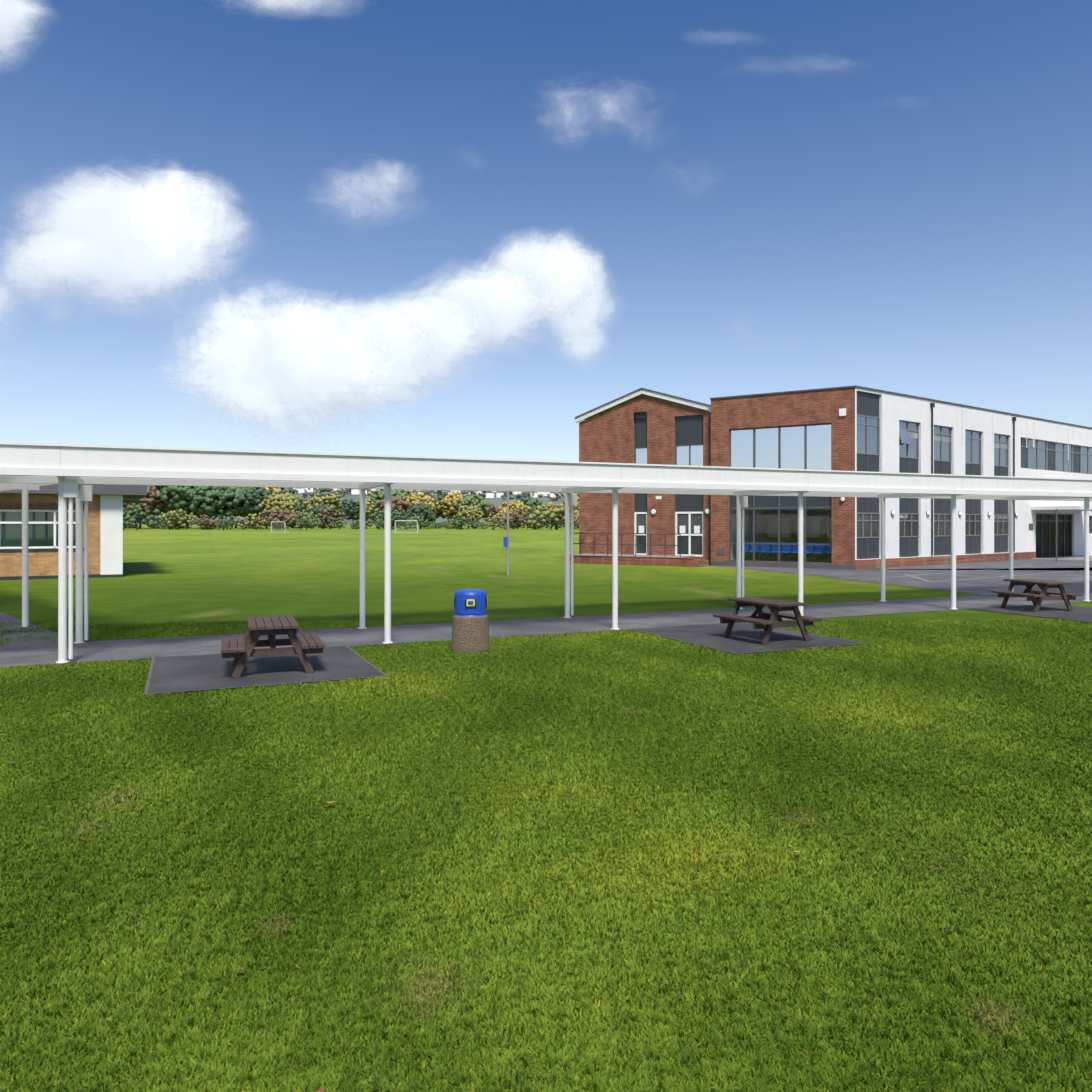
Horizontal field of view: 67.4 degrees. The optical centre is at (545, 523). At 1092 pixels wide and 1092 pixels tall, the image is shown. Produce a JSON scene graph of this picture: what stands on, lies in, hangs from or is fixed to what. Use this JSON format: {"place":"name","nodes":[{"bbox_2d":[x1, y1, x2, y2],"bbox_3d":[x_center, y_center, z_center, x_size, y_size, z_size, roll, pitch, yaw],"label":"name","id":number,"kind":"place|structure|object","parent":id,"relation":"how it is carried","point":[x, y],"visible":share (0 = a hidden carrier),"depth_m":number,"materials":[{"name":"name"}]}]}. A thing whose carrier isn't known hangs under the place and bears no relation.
{"place":"outdoors","nodes":[
{"label":"outdoors","id":0,"kind":"place"},
{"bbox_2d":[0,275,49,342],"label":"cloud","id":1,"kind":"structure","parent":0,"point":[5,300],"depth_m":3338.59,"materials":[{"name":"white"}]},
{"bbox_2d":[0,0,60,71],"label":"cloud","id":2,"kind":"structure","parent":0,"point":[16,18],"depth_m":3392.63,"materials":[{"name":"white"}]},
{"bbox_2d":[0,221,97,320],"bbox_3d":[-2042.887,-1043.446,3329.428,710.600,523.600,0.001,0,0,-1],"label":"cloud","id":3,"kind":"structure","parent":0,"point":[30,291],"depth_m":3328.04,"materials":[{"name":"white"}]},
{"bbox_2d":[36,297,76,326],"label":"cloud","id":4,"kind":"structure","parent":0,"point":[57,311],"depth_m":3348.34,"materials":[{"name":"white"}]},
{"bbox_2d":[0,156,257,329],"bbox_3d":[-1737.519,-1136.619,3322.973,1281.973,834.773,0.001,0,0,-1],"label":"cloud","id":5,"kind":"structure","parent":0,"point":[120,239],"depth_m":3323.47,"materials":[{"name":"white"}]},
{"bbox_2d":[145,163,258,274],"bbox_3d":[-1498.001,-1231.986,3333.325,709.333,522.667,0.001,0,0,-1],"label":"cloud","id":6,"kind":"structure","parent":0,"point":[209,186],"depth_m":3336.38,"materials":[{"name":"white"}]},
{"bbox_2d":[210,215,264,265],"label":"cloud","id":7,"kind":"structure","parent":0,"point":[231,239],"depth_m":3349.47,"materials":[{"name":"white"}]},
{"bbox_2d":[168,281,311,397],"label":"cloud","id":8,"kind":"structure","parent":0,"point":[223,303],"depth_m":3282.54,"materials":[{"name":"white"}]},
{"bbox_2d":[139,270,414,452],"bbox_3d":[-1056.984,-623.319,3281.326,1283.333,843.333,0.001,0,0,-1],"label":"cloud","id":9,"kind":"structure","parent":0,"point":[282,368],"depth_m":3281.35,"materials":[{"name":"white"}]},
{"bbox_2d":[212,0,367,20],"bbox_3d":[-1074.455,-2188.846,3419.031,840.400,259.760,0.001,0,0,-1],"label":"cloud","id":10,"kind":"structure","parent":0,"point":[299,5],"depth_m":3419.32,"materials":[{"name":"white"}]},
{"bbox_2d":[206,276,451,442],"bbox_3d":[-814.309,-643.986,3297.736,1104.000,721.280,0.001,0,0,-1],"label":"cloud","id":11,"kind":"structure","parent":0,"point":[411,361],"depth_m":3301.43,"materials":[{"name":"white"}]},
{"bbox_2d":[133,490,564,524],"bbox_3d":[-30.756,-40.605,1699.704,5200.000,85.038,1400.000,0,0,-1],"label":"distant ridge","id":12,"kind":"structure","parent":0,"point":[497,502],"depth_m":1496.60,"materials":[{"name":"green plant"}]},
{"bbox_2d":[279,487,564,497],"bbox_3d":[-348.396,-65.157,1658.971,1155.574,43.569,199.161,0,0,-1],"label":"distant houses","id":13,"kind":"structure","parent":12,"relation":"on","point":[488,494],"depth_m":1586.40,"materials":[{"name":"white"}]},
{"bbox_2d":[284,488,574,500],"bbox_3d":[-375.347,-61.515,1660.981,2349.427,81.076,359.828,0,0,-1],"label":"ridge woodland","id":14,"kind":"object","parent":12,"relation":"on","point":[339,493],"visible":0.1,"depth_m":1550.49,"materials":[{"name":"green plant"}]},
{"bbox_2d":[306,153,425,234],"bbox_3d":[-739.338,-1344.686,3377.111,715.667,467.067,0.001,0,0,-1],"label":"cloud","id":15,"kind":"structure","parent":0,"point":[358,185],"depth_m":3377.10,"materials":[{"name":"white"}]},
{"bbox_2d":[357,158,424,213],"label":"cloud","id":16,"kind":"structure","parent":0,"point":[392,181],"depth_m":3385.09,"materials":[{"name":"white"}]},
{"bbox_2d":[346,283,511,419],"bbox_3d":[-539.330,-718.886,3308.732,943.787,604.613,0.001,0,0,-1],"label":"cloud","id":17,"kind":"structure","parent":0,"point":[460,328],"depth_m":3310.93,"materials":[{"name":"white"}]},
{"bbox_2d":[402,256,564,359],"bbox_3d":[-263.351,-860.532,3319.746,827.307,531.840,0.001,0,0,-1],"label":"cloud","id":18,"kind":"structure","parent":0,"point":[514,303],"depth_m":3320.96,"materials":[{"name":"white"}]},
{"bbox_2d":[474,227,608,343],"bbox_3d":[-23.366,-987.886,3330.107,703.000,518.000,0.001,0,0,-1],"label":"cloud","id":19,"kind":"structure","parent":0,"point":[570,265],"depth_m":3331.16,"materials":[{"name":"white"}]},
{"bbox_2d":[0,525,1091,1091],"bbox_3d":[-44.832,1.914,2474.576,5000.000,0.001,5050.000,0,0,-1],"label":"ground","id":20,"kind":"structure","parent":0,"point":[218,575],"depth_m":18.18,"materials":[{"name":"green plant"}]},
{"bbox_2d":[0,483,54,626],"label":"canopy branch","id":21,"kind":"object","parent":20,"relation":"on","point":[24,487],"visible":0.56,"depth_m":15.04,"materials":[{"name":"white paint"}]},
{"bbox_2d":[0,612,100,658],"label":"paved path","id":22,"kind":"structure","parent":20,"relation":"on","point":[20,649],"depth_m":12.86,"materials":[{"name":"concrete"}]},
{"bbox_2d":[0,484,148,579],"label":"building","id":23,"kind":"structure","parent":20,"relation":"on","point":[105,532],"depth_m":28.24,"materials":[{"name":"brick"}]},
{"bbox_2d":[144,646,387,694],"bbox_3d":[-3.769,1.900,10.888,2.729,0.004,2.759,0,0,-24],"label":"pad","id":24,"kind":"object","parent":20,"relation":"on","point":[190,673],"visible":0.95,"depth_m":10.58,"materials":[{"name":"concrete"}]},
{"bbox_2d":[221,615,324,677],"bbox_3d":[-3.577,1.595,10.686,1.222,0.648,1.250,0,0,-21],"label":"picnic table","id":25,"kind":"object","parent":24,"relation":"on","point":[272,627],"visible":0.96,"depth_m":10.34,"materials":[{"name":"brown wood"}]},
{"bbox_2d":[271,522,287,531],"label":"goal","id":26,"kind":"object","parent":20,"relation":"on","point":[275,526],"visible":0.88,"depth_m":177.62,"materials":[{"name":"white paint"}]},
{"bbox_2d":[123,487,578,529],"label":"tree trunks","id":27,"kind":"object","parent":20,"relation":"on","point":[136,526],"visible":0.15,"depth_m":244.99,"materials":[{"name":"brown plant"}]},
{"bbox_2d":[395,520,418,532],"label":"goal","id":28,"kind":"object","parent":20,"relation":"on","point":[417,527],"visible":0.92,"depth_m":165.80,"materials":[{"name":"white paint"}]},
{"bbox_2d":[123,485,749,529],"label":"trees","id":29,"kind":"object","parent":20,"relation":"on","point":[202,503],"visible":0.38,"depth_m":267.05,"materials":[{"name":"green plant"}]},
{"bbox_2d":[451,589,489,652],"bbox_3d":[-1.138,1.455,12.354,0.590,0.918,0.590,0,0,-1],"label":"litter bin","id":30,"kind":"object","parent":20,"relation":"on","point":[470,627],"visible":1,"depth_m":12.13,"materials":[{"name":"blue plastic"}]},
{"bbox_2d":[503,491,508,575],"bbox_3d":[-1.447,-0.186,29.934,0.210,4.200,0.148,0,0,-1],"label":"field pole","id":31,"kind":"object","parent":20,"relation":"on","point":[505,541],"visible":0.75,"depth_m":29.92,"materials":[{"name":"metal"}]},
{"bbox_2d":[633,622,865,653],"bbox_3d":[3.291,1.900,13.841,2.517,0.004,3.100,0,0,-24],"label":"pad","id":32,"kind":"object","parent":20,"relation":"on","point":[746,637],"visible":0.8,"depth_m":13.52,"materials":[{"name":"concrete"}]},
{"bbox_2d":[713,597,821,644],"bbox_3d":[3.622,1.595,13.470,1.222,0.648,1.250,0,0,-26],"label":"picnic table","id":33,"kind":"object","parent":32,"relation":"on","point":[766,621],"visible":0.96,"depth_m":13.19,"materials":[{"name":"brown wood"}]},
{"bbox_2d":[570,385,1091,569],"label":"school block","id":34,"kind":"structure","parent":20,"relation":"on","point":[852,428],"depth_m":37.86,"materials":[{"name":"red brick"}]},
{"bbox_2d":[731,508,830,562],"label":"school interior","id":35,"kind":"object","parent":34,"relation":"in","point":[788,513],"depth_m":40.14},
{"bbox_2d":[709,555,1091,596],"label":"playground","id":36,"kind":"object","parent":20,"relation":"on","point":[983,584],"visible":0.8,"depth_m":30.43,"materials":[{"name":"asphalt"}]},
{"bbox_2d":[873,566,1067,581],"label":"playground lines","id":37,"kind":"object","parent":36,"relation":"on","point":[963,571],"visible":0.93,"depth_m":29.79,"materials":[{"name":"white paint"}]},
{"bbox_2d":[969,604,1091,621],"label":"pad","id":38,"kind":"object","parent":20,"relation":"on","point":[1079,613],"visible":1,"depth_m":17.65,"materials":[{"name":"concrete"}]},
{"bbox_2d":[991,579,1082,611],"bbox_3d":[10.826,1.595,18.094,1.222,0.648,1.250,0,0,-12],"label":"picnic table","id":39,"kind":"object","parent":38,"relation":"on","point":[1036,597],"visible":0.94,"depth_m":17.76,"materials":[{"name":"brown wood"}]},
{"bbox_2d":[0,592,1091,666],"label":"path","id":40,"kind":"structure","parent":0,"point":[130,649],"depth_m":14.99,"materials":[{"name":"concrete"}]},
{"bbox_2d":[0,442,1091,662],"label":"canopy walkway","id":41,"kind":"structure","parent":40,"relation":"on","point":[70,470],"depth_m":13.89,"materials":[{"name":"white paint"}]},
{"bbox_2d":[0,0,1091,461],"label":"sky","id":42,"kind":"structure","parent":0,"point":[940,248],"materials":[{"name":"blue"}]},
{"bbox_2d":[519,233,626,361],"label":"cloud","id":43,"kind":"structure","parent":0,"point":[590,320],"depth_m":3339.68,"materials":[{"name":"white"}]},
{"bbox_2d":[557,323,609,372],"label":"cloud","id":44,"kind":"structure","parent":0,"point":[589,349],"depth_m":3345.65,"materials":[{"name":"white"}]},
{"bbox_2d":[536,98,639,149],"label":"cloud","id":45,"kind":"structure","parent":0,"point":[581,124],"depth_m":3410.44,"materials":[{"name":"white"}]},
{"bbox_2d":[523,71,671,141],"bbox_3d":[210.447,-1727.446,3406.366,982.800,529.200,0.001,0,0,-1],"label":"cloud","id":46,"kind":"structure","parent":0,"point":[613,101],"depth_m":3406.74,"materials":[{"name":"white"}]},
{"bbox_2d":[627,119,673,147],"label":"cloud","id":47,"kind":"structure","parent":0,"point":[652,130],"depth_m":3434.01,"materials":[{"name":"white"}]},
{"bbox_2d":[608,123,725,201],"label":"cloud","id":48,"kind":"structure","parent":0,"point":[686,175],"depth_m":3425.45,"materials":[{"name":"white"}]},
{"bbox_2d":[685,30,759,46],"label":"cloud","id":49,"kind":"structure","parent":0,"point":[720,37],"depth_m":3494.08,"materials":[{"name":"white"}]},
{"bbox_2d":[723,53,861,75],"bbox_3d":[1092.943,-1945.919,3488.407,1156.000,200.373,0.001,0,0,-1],"label":"cloud","id":50,"kind":"structure","parent":0,"point":[805,64],"depth_m":3489.18,"materials":[{"name":"white"}]}
]}

